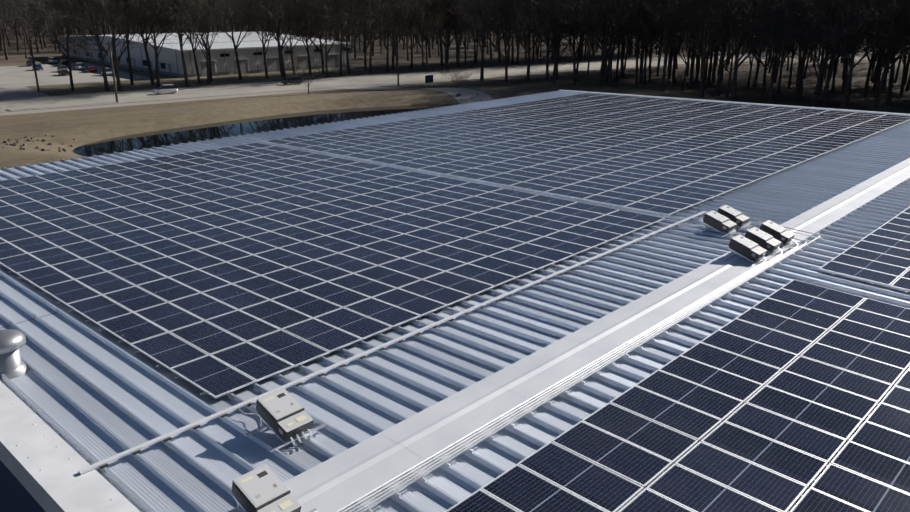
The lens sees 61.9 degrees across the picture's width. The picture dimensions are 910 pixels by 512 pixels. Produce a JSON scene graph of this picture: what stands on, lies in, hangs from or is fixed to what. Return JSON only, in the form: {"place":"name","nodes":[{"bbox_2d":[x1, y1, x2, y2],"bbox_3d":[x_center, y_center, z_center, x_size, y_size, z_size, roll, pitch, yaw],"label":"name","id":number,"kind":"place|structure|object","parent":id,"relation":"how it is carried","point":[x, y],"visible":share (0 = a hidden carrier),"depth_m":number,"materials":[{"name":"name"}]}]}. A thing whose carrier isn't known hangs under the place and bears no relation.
{"place":"outdoors","nodes":[
{"label":"outdoors","id":0,"kind":"place"},
{"bbox_2d":[73,103,462,156],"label":"pond water","id":1,"kind":"structure","parent":0,"point":[177,136],"depth_m":104.48,"materials":[{"name":"black liquid"}]},
{"bbox_2d":[0,79,713,168],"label":"grass field","id":2,"kind":"structure","parent":0,"point":[81,128],"depth_m":118.19,"materials":[{"name":"plant"}]},
{"bbox_2d":[0,91,517,151],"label":"pond riprap rocks","id":3,"kind":"object","parent":2,"relation":"on","point":[36,147],"visible":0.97,"depth_m":88.53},
{"bbox_2d":[0,28,867,118],"bbox_3d":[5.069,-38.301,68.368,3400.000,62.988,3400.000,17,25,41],"label":"road","id":4,"kind":"structure","parent":0,"point":[90,88],"depth_m":167.73,"materials":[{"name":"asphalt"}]},
{"bbox_2d":[0,0,26,59],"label":"tree","id":5,"kind":"object","parent":4,"relation":"on","point":[3,36],"visible":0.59,"depth_m":222.77,"materials":[{"name":"brown plant"}]},
{"bbox_2d":[0,460,45,511],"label":"building walls","id":6,"kind":"structure","parent":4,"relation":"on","point":[15,495],"depth_m":15.57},
{"bbox_2d":[0,91,909,511],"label":"roof","id":7,"kind":"structure","parent":6,"relation":"on","point":[90,391],"depth_m":18.27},
{"bbox_2d":[0,329,29,380],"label":"roof vent","id":8,"kind":"object","parent":7,"relation":"on","point":[12,363],"visible":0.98,"depth_m":17.46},
{"bbox_2d":[245,388,326,451],"bbox_3d":[-3.258,3.145,14.734,1.225,0.672,1.300,17,25,41],"label":"solar inverter","id":9,"kind":"object","parent":7,"relation":"on","point":[283,415],"visible":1,"depth_m":14.64,"materials":[{"name":"grey"}]},
{"bbox_2d":[99,212,706,468],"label":"pipe supports","id":10,"kind":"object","parent":7,"relation":"on","point":[194,428],"depth_m":18.35,"materials":[{"name":"metal"}]},
{"bbox_2d":[78,211,706,473],"bbox_3d":[1.649,1.044,21.899,0.118,0.049,24.300,17,25,41],"label":"conduit pipe","id":11,"kind":"object","parent":10,"relation":"on","point":[174,432],"visible":0.96,"depth_m":17.57,"materials":[{"name":"white"}]},
{"bbox_2d":[0,142,907,394],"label":"solar rails","id":12,"kind":"object","parent":7,"relation":"on","point":[202,393],"visible":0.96,"depth_m":22.47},
{"bbox_2d":[0,93,909,511],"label":"solar panel frames","id":13,"kind":"structure","parent":12,"relation":"on","point":[726,417],"depth_m":25.29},
{"bbox_2d":[0,93,909,511],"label":"solar panels","id":14,"kind":"object","parent":13,"relation":"in","point":[522,489],"visible":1,"depth_m":24.21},
{"bbox_2d":[237,216,821,511],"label":"conduit pipes","id":15,"kind":"object","parent":7,"relation":"on","point":[441,461],"visible":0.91,"depth_m":16.01,"materials":[{"name":"silver metal"}]},
{"bbox_2d":[228,158,909,511],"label":"ridge cap","id":16,"kind":"object","parent":7,"relation":"on","point":[339,481],"visible":0.81,"depth_m":16.71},
{"bbox_2d":[232,464,317,511],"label":"inverter","id":17,"kind":"object","parent":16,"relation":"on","point":[263,488],"visible":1,"depth_m":12.15,"materials":[{"name":"grey"}]},
{"bbox_2d":[725,234,769,265],"bbox_3d":[9.554,-0.208,24.548,1.222,0.672,1.300,17,25,41],"label":"inverter","id":18,"kind":"object","parent":16,"relation":"on","point":[744,247],"visible":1,"depth_m":24.44,"materials":[{"name":"grey"}]},
{"bbox_2d":[744,227,784,256],"bbox_3d":[10.379,-0.487,25.374,1.222,0.672,1.300,17,25,41],"label":"inverter","id":19,"kind":"object","parent":16,"relation":"on","point":[765,240],"visible":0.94,"depth_m":25.22,"materials":[{"name":"grey"}]},
{"bbox_2d":[759,220,797,248],"bbox_3d":[11.204,-0.765,26.199,1.222,0.672,1.300,17,25,41],"label":"inverter","id":20,"kind":"object","parent":16,"relation":"on","point":[781,233],"visible":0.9,"depth_m":26.05,"materials":[{"name":"grey"}]},
{"bbox_2d":[700,210,739,236],"bbox_3d":[9.703,-1.186,27.559,1.225,0.672,1.300,17,25,41],"label":"inverter","id":21,"kind":"object","parent":7,"relation":"on","point":[716,221],"visible":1,"depth_m":27.45,"materials":[{"name":"grey"}]},
{"bbox_2d":[717,205,751,230],"bbox_3d":[10.460,-1.441,28.315,1.225,0.672,1.300,17,25,41],"label":"inverter","id":22,"kind":"object","parent":7,"relation":"on","point":[738,218],"visible":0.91,"depth_m":28.16,"materials":[{"name":"grey"}]},
{"bbox_2d":[0,90,909,511],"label":"roof edge trim","id":23,"kind":"structure","parent":6,"relation":"on","point":[30,440],"depth_m":13.96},
{"bbox_2d":[2,0,58,58],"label":"tree","id":24,"kind":"object","parent":4,"relation":"on","point":[24,41],"visible":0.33,"depth_m":230.04,"materials":[{"name":"brown plant"}]},
{"bbox_2d":[0,0,104,90],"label":"tree","id":25,"kind":"object","parent":4,"relation":"on","point":[60,4],"visible":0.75,"depth_m":146.92,"materials":[{"name":"brown plant"}]},
{"bbox_2d":[18,0,178,90],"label":"tree","id":26,"kind":"object","parent":4,"relation":"on","point":[87,7],"visible":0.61,"depth_m":144.47,"materials":[{"name":"brown plant"}]},
{"bbox_2d":[31,0,175,86],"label":"tree","id":27,"kind":"object","parent":4,"relation":"on","point":[113,56],"visible":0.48,"depth_m":148.75,"materials":[{"name":"brown plant"}]},
{"bbox_2d":[45,0,163,90],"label":"tree","id":28,"kind":"object","parent":4,"relation":"on","point":[106,52],"visible":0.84,"depth_m":145.12,"materials":[{"name":"brown plant"}]},
{"bbox_2d":[107,41,117,101],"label":"utility pole","id":29,"kind":"object","parent":4,"relation":"on","point":[110,57],"visible":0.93,"depth_m":131.37,"materials":[{"name":"brown wood"}]},
{"bbox_2d":[6,25,595,50],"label":"power line wires","id":30,"kind":"object","parent":29,"relation":"attached to","point":[232,41],"visible":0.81,"depth_m":138.18,"materials":[{"name":"black"}]},
{"bbox_2d":[74,0,168,84],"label":"tree","id":31,"kind":"object","parent":4,"relation":"on","point":[130,66],"visible":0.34,"depth_m":158.25,"materials":[{"name":"brown plant"}]},
{"bbox_2d":[36,0,214,87],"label":"tree","id":32,"kind":"object","parent":4,"relation":"on","point":[155,47],"visible":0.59,"depth_m":151.23,"materials":[{"name":"brown plant"}]},
{"bbox_2d":[90,0,201,84],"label":"tree","id":33,"kind":"object","parent":4,"relation":"on","point":[152,82],"visible":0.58,"depth_m":153.56,"materials":[{"name":"brown plant"}]},
{"bbox_2d":[140,0,233,82],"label":"tree","id":34,"kind":"object","parent":4,"relation":"on","point":[194,50],"visible":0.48,"depth_m":158.13,"materials":[{"name":"brown plant"}]},
{"bbox_2d":[150,0,226,80],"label":"tree","id":35,"kind":"object","parent":4,"relation":"on","point":[210,68],"visible":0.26,"depth_m":166.06,"materials":[{"name":"brown plant"}]},
{"bbox_2d":[139,0,238,85],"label":"tree","id":36,"kind":"object","parent":4,"relation":"on","point":[181,48],"visible":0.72,"depth_m":151.36,"materials":[{"name":"brown plant"}]},
{"bbox_2d":[147,0,254,83],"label":"tree","id":37,"kind":"object","parent":4,"relation":"on","point":[207,50],"visible":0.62,"depth_m":155.08,"materials":[{"name":"brown plant"}]},
{"bbox_2d":[60,37,349,74],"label":"warehouse walls","id":38,"kind":"structure","parent":4,"relation":"on","point":[167,56],"depth_m":188.52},
{"bbox_2d":[60,31,350,51],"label":"warehouse roof","id":39,"kind":"structure","parent":38,"relation":"on","point":[227,44],"depth_m":198.79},
{"bbox_2d":[62,37,349,77],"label":"warehouse trim","id":40,"kind":"structure","parent":38,"relation":"attached to","point":[219,73],"depth_m":190.10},
{"bbox_2d":[78,51,336,72],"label":"windows","id":41,"kind":"structure","parent":38,"relation":"in","point":[273,63],"depth_m":190.00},
{"bbox_2d":[73,48,349,68],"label":"windows","id":42,"kind":"structure","parent":38,"relation":"in","point":[162,66],"depth_m":191.34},
{"bbox_2d":[172,0,279,79],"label":"tree","id":43,"kind":"object","parent":4,"relation":"on","point":[237,59],"visible":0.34,"depth_m":169.23,"materials":[{"name":"brown plant"}]},
{"bbox_2d":[213,0,326,79],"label":"tree","id":44,"kind":"object","parent":4,"relation":"on","point":[278,41],"visible":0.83,"depth_m":166.41,"materials":[{"name":"brown plant"}]},
{"bbox_2d":[237,0,316,78],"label":"tree","id":45,"kind":"object","parent":4,"relation":"on","point":[264,52],"visible":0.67,"depth_m":168.05,"materials":[{"name":"brown plant"}]},
{"bbox_2d":[230,0,336,76],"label":"tree","id":46,"kind":"object","parent":4,"relation":"on","point":[297,10],"visible":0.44,"depth_m":170.82,"materials":[{"name":"brown plant"}]},
{"bbox_2d":[243,0,354,75],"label":"tree","id":47,"kind":"object","parent":4,"relation":"on","point":[298,19],"visible":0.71,"depth_m":169.17,"materials":[{"name":"brown plant"}]},
{"bbox_2d":[271,0,363,73],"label":"tree","id":48,"kind":"object","parent":4,"relation":"on","point":[321,53],"visible":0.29,"depth_m":181.13,"materials":[{"name":"brown plant"}]},
{"bbox_2d":[273,0,366,74],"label":"tree","id":49,"kind":"object","parent":4,"relation":"on","point":[306,41],"visible":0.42,"depth_m":177.77,"materials":[{"name":"brown plant"}]},
{"bbox_2d":[289,0,369,76],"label":"tree","id":50,"kind":"object","parent":4,"relation":"on","point":[326,21],"visible":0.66,"depth_m":174.21,"materials":[{"name":"brown plant"}]},
{"bbox_2d":[283,0,391,75],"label":"tree","id":51,"kind":"object","parent":4,"relation":"on","point":[344,31],"visible":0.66,"depth_m":173.44,"materials":[{"name":"brown plant"}]},
{"bbox_2d":[301,0,399,73],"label":"tree","id":52,"kind":"object","parent":4,"relation":"on","point":[347,58],"visible":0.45,"depth_m":181.50,"materials":[{"name":"brown plant"}]},
{"bbox_2d":[319,0,396,70],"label":"tree","id":53,"kind":"object","parent":4,"relation":"on","point":[365,65],"visible":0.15,"depth_m":190.12,"materials":[{"name":"brown plant"}]},
{"bbox_2d":[321,0,420,73],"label":"tree","id":54,"kind":"object","parent":4,"relation":"on","point":[371,41],"visible":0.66,"depth_m":178.90,"materials":[{"name":"brown plant"}]},
{"bbox_2d":[353,0,414,71],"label":"tree","id":55,"kind":"object","parent":4,"relation":"on","point":[387,49],"visible":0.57,"depth_m":183.44,"materials":[{"name":"brown plant"}]},
{"bbox_2d":[343,0,430,69],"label":"tree","id":56,"kind":"object","parent":4,"relation":"on","point":[393,41],"visible":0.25,"depth_m":194.50,"materials":[{"name":"brown plant"}]},
{"bbox_2d":[362,0,445,71],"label":"tree","id":57,"kind":"object","parent":4,"relation":"on","point":[405,18],"visible":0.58,"depth_m":184.56,"materials":[{"name":"brown plant"}]},
{"bbox_2d":[365,0,454,68],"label":"tree","id":58,"kind":"object","parent":4,"relation":"on","point":[412,47],"visible":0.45,"depth_m":195.35,"materials":[{"name":"brown plant"}]},
{"bbox_2d":[388,0,454,67],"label":"tree","id":59,"kind":"object","parent":4,"relation":"on","point":[422,41],"visible":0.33,"depth_m":196.89,"materials":[{"name":"brown plant"}]},
{"bbox_2d":[408,0,464,68],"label":"tree","id":60,"kind":"object","parent":4,"relation":"on","point":[442,23],"visible":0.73,"depth_m":193.47,"materials":[{"name":"brown plant"}]},
{"bbox_2d":[0,19,909,113],"bbox_3d":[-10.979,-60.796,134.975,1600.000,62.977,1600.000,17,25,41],"label":"forest floor litter","id":61,"kind":"object","parent":4,"relation":"on","point":[857,101],"visible":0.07,"depth_m":193.70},
{"bbox_2d":[428,0,485,61],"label":"tree","id":62,"kind":"object","parent":4,"relation":"on","point":[460,20],"visible":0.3,"depth_m":200.16,"materials":[{"name":"brown plant"}]},
{"bbox_2d":[420,0,502,67],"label":"tree","id":63,"kind":"object","parent":4,"relation":"on","point":[458,62],"visible":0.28,"depth_m":198.81,"materials":[{"name":"brown plant"}]},
{"bbox_2d":[410,0,513,65],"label":"tree","id":64,"kind":"object","parent":4,"relation":"on","point":[441,56],"visible":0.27,"depth_m":202.29,"materials":[{"name":"brown plant"}]},
{"bbox_2d":[450,0,517,80],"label":"tree","id":65,"kind":"object","parent":4,"relation":"on","point":[482,39],"visible":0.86,"depth_m":160.79,"materials":[{"name":"brown plant"}]},
{"bbox_2d":[449,0,543,81],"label":"tree","id":66,"kind":"object","parent":4,"relation":"on","point":[505,44],"visible":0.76,"depth_m":162.76,"materials":[{"name":"brown plant"}]},
{"bbox_2d":[471,0,576,80],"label":"tree","id":67,"kind":"object","parent":4,"relation":"on","point":[528,65],"visible":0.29,"depth_m":166.81,"materials":[{"name":"brown plant"}]},
{"bbox_2d":[477,0,584,83],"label":"tree","id":68,"kind":"object","parent":4,"relation":"on","point":[556,41],"visible":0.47,"depth_m":159.65,"materials":[{"name":"brown plant"}]},
{"bbox_2d":[510,0,599,78],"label":"tree","id":69,"kind":"object","parent":4,"relation":"on","point":[557,75],"visible":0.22,"depth_m":169.24,"materials":[{"name":"brown plant"}]},
{"bbox_2d":[515,0,604,80],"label":"tree","id":70,"kind":"object","parent":4,"relation":"on","point":[547,65],"visible":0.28,"depth_m":165.28,"materials":[{"name":"brown plant"}]},
{"bbox_2d":[504,0,615,54],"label":"tree","id":71,"kind":"object","parent":4,"relation":"on","point":[534,32],"visible":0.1,"depth_m":175.77,"materials":[{"name":"brown plant"}]},
{"bbox_2d":[507,0,629,84],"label":"tree","id":72,"kind":"object","parent":4,"relation":"on","point":[571,44],"visible":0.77,"depth_m":151.34,"materials":[{"name":"brown plant"}]},
{"bbox_2d":[535,0,630,82],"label":"tree","id":73,"kind":"object","parent":4,"relation":"on","point":[577,59],"visible":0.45,"depth_m":162.02,"materials":[{"name":"brown plant"}]},
{"bbox_2d":[537,0,661,83],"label":"tree","id":74,"kind":"object","parent":4,"relation":"on","point":[605,70],"visible":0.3,"depth_m":156.20,"materials":[{"name":"brown plant"}]},
{"bbox_2d":[537,0,669,85],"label":"tree","id":75,"kind":"object","parent":4,"relation":"on","point":[604,49],"visible":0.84,"depth_m":144.08,"materials":[{"name":"brown plant"}]},
{"bbox_2d":[542,0,678,85],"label":"tree","id":76,"kind":"object","parent":4,"relation":"on","point":[611,52],"visible":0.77,"depth_m":146.98,"materials":[{"name":"brown plant"}]},
{"bbox_2d":[596,1,674,83],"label":"tree","id":77,"kind":"object","parent":4,"relation":"on","point":[641,69],"visible":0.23,"depth_m":160.08,"materials":[{"name":"brown plant"}]},
{"bbox_2d":[603,0,692,84],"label":"tree","id":78,"kind":"object","parent":4,"relation":"on","point":[645,62],"visible":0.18,"depth_m":157.16,"materials":[{"name":"brown plant"}]},
{"bbox_2d":[601,0,699,86],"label":"tree","id":79,"kind":"object","parent":4,"relation":"on","point":[636,69],"visible":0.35,"depth_m":148.99,"materials":[{"name":"brown plant"}]},
{"bbox_2d":[601,1,722,82],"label":"tree","id":80,"kind":"object","parent":4,"relation":"on","point":[649,78],"visible":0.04,"depth_m":162.44,"materials":[{"name":"brown plant"}]},
{"bbox_2d":[654,0,700,82],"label":"tree","id":81,"kind":"object","parent":4,"relation":"on","point":[674,68],"visible":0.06,"depth_m":162.88,"materials":[{"name":"brown plant"}]},
{"bbox_2d":[626,0,744,91],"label":"tree","id":82,"kind":"object","parent":4,"relation":"on","point":[666,46],"visible":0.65,"depth_m":138.50,"materials":[{"name":"brown plant"}]},
{"bbox_2d":[637,0,742,91],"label":"tree","id":83,"kind":"object","parent":4,"relation":"on","point":[686,64],"visible":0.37,"depth_m":145.16,"materials":[{"name":"brown plant"}]},
{"bbox_2d":[646,1,738,84],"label":"tree","id":84,"kind":"object","parent":4,"relation":"on","point":[709,71],"visible":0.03,"depth_m":158.06,"materials":[{"name":"brown plant"}]},
{"bbox_2d":[629,0,777,97],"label":"tree","id":85,"kind":"object","parent":4,"relation":"on","point":[703,57],"visible":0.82,"depth_m":131.71,"materials":[{"name":"brown plant"}]},
{"bbox_2d":[626,0,783,88],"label":"tree","id":86,"kind":"object","parent":4,"relation":"on","point":[691,74],"visible":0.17,"depth_m":151.41,"materials":[{"name":"brown plant"}]},
{"bbox_2d":[652,0,764,91],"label":"tree","id":87,"kind":"object","parent":4,"relation":"on","point":[698,37],"visible":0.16,"depth_m":146.26,"materials":[{"name":"brown plant"}]},
{"bbox_2d":[667,0,797,96],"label":"tree","id":88,"kind":"object","parent":4,"relation":"on","point":[729,79],"visible":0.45,"depth_m":137.38,"materials":[{"name":"brown plant"}]},
{"bbox_2d":[676,0,795,95],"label":"tree","id":89,"kind":"object","parent":4,"relation":"on","point":[725,61],"visible":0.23,"depth_m":139.42,"materials":[{"name":"brown plant"}]},
{"bbox_2d":[734,2,776,88],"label":"tree","id":90,"kind":"object","parent":4,"relation":"on","point":[749,77],"visible":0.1,"depth_m":150.35,"materials":[{"name":"brown plant"}]},
{"bbox_2d":[700,0,837,100],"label":"tree","id":91,"kind":"object","parent":4,"relation":"on","point":[734,83],"visible":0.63,"depth_m":130.75,"materials":[{"name":"brown plant"}]},
{"bbox_2d":[704,0,835,95],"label":"tree","id":92,"kind":"object","parent":4,"relation":"on","point":[764,80],"visible":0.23,"depth_m":141.59,"materials":[{"name":"brown plant"}]},
{"bbox_2d":[734,0,821,103],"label":"tree","id":93,"kind":"object","parent":4,"relation":"on","point":[763,22],"visible":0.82,"depth_m":125.04,"materials":[{"name":"brown plant"}]},
{"bbox_2d":[755,1,809,92],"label":"tree","id":94,"kind":"object","parent":4,"relation":"on","point":[779,82],"visible":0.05,"depth_m":145.70,"materials":[{"name":"brown plant"}]},
{"bbox_2d":[764,0,864,100],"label":"tree","id":95,"kind":"object","parent":4,"relation":"on","point":[797,86],"visible":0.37,"depth_m":130.43,"materials":[{"name":"brown plant"}]},
{"bbox_2d":[754,0,876,98],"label":"tree","id":96,"kind":"object","parent":4,"relation":"on","point":[801,84],"visible":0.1,"depth_m":136.81,"materials":[{"name":"brown plant"}]},
{"bbox_2d":[754,0,908,106],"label":"tree","id":97,"kind":"object","parent":4,"relation":"on","point":[821,70],"visible":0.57,"depth_m":119.86,"materials":[{"name":"brown plant"}]},
{"bbox_2d":[760,0,909,104],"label":"tree","id":98,"kind":"object","parent":4,"relation":"on","point":[827,83],"visible":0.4,"depth_m":120.70,"materials":[{"name":"brown plant"}]},
{"bbox_2d":[769,0,909,107],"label":"tree","id":99,"kind":"object","parent":4,"relation":"on","point":[879,93],"visible":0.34,"depth_m":124.09,"materials":[{"name":"brown plant"}]},
{"bbox_2d":[773,0,909,108],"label":"tree","id":100,"kind":"object","parent":4,"relation":"on","point":[847,9],"visible":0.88,"depth_m":113.33,"materials":[{"name":"brown plant"}]},
{"bbox_2d":[806,0,901,96],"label":"tree","id":101,"kind":"object","parent":4,"relation":"on","point":[820,85],"visible":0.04,"depth_m":138.31,"materials":[{"name":"brown plant"}]},
{"bbox_2d":[806,0,909,100],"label":"tree","id":102,"kind":"object","parent":4,"relation":"on","point":[849,92],"visible":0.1,"depth_m":133.76,"materials":[{"name":"brown plant"}]},
{"bbox_2d":[818,0,903,96],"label":"tree","id":103,"kind":"object","parent":4,"relation":"on","point":[865,92],"visible":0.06,"depth_m":138.55,"materials":[{"name":"brown plant"}]},
{"bbox_2d":[832,0,909,105],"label":"tree","id":104,"kind":"object","parent":4,"relation":"on","point":[889,92],"visible":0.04,"depth_m":128.09,"materials":[{"name":"brown plant"}]},
{"bbox_2d":[833,0,909,78],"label":"tree","id":105,"kind":"object","parent":4,"relation":"on","point":[880,39],"visible":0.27,"depth_m":121.62,"materials":[{"name":"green plant"}]},
{"bbox_2d":[852,2,909,98],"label":"tree","id":106,"kind":"object","parent":4,"relation":"on","point":[879,74],"visible":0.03,"depth_m":135.17,"materials":[{"name":"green plant"}]},
{"bbox_2d":[865,0,909,60],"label":"tree","id":107,"kind":"object","parent":4,"relation":"on","point":[889,45],"visible":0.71,"depth_m":116.38,"materials":[{"name":"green plant"}]},
{"bbox_2d":[869,8,909,95],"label":"tree","id":108,"kind":"object","parent":4,"relation":"on","point":[903,78],"visible":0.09,"depth_m":141.03,"materials":[{"name":"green plant"}]},
{"bbox_2d":[0,55,907,115],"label":"roads and drives","id":109,"kind":"structure","parent":0,"point":[17,96],"depth_m":157.75,"materials":[{"name":"asphalt"}]},
{"bbox_2d":[152,84,177,94],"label":"car","id":110,"kind":"object","parent":109,"relation":"on","point":[167,88],"visible":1,"depth_m":144.42,"materials":[{"name":"white paint"}]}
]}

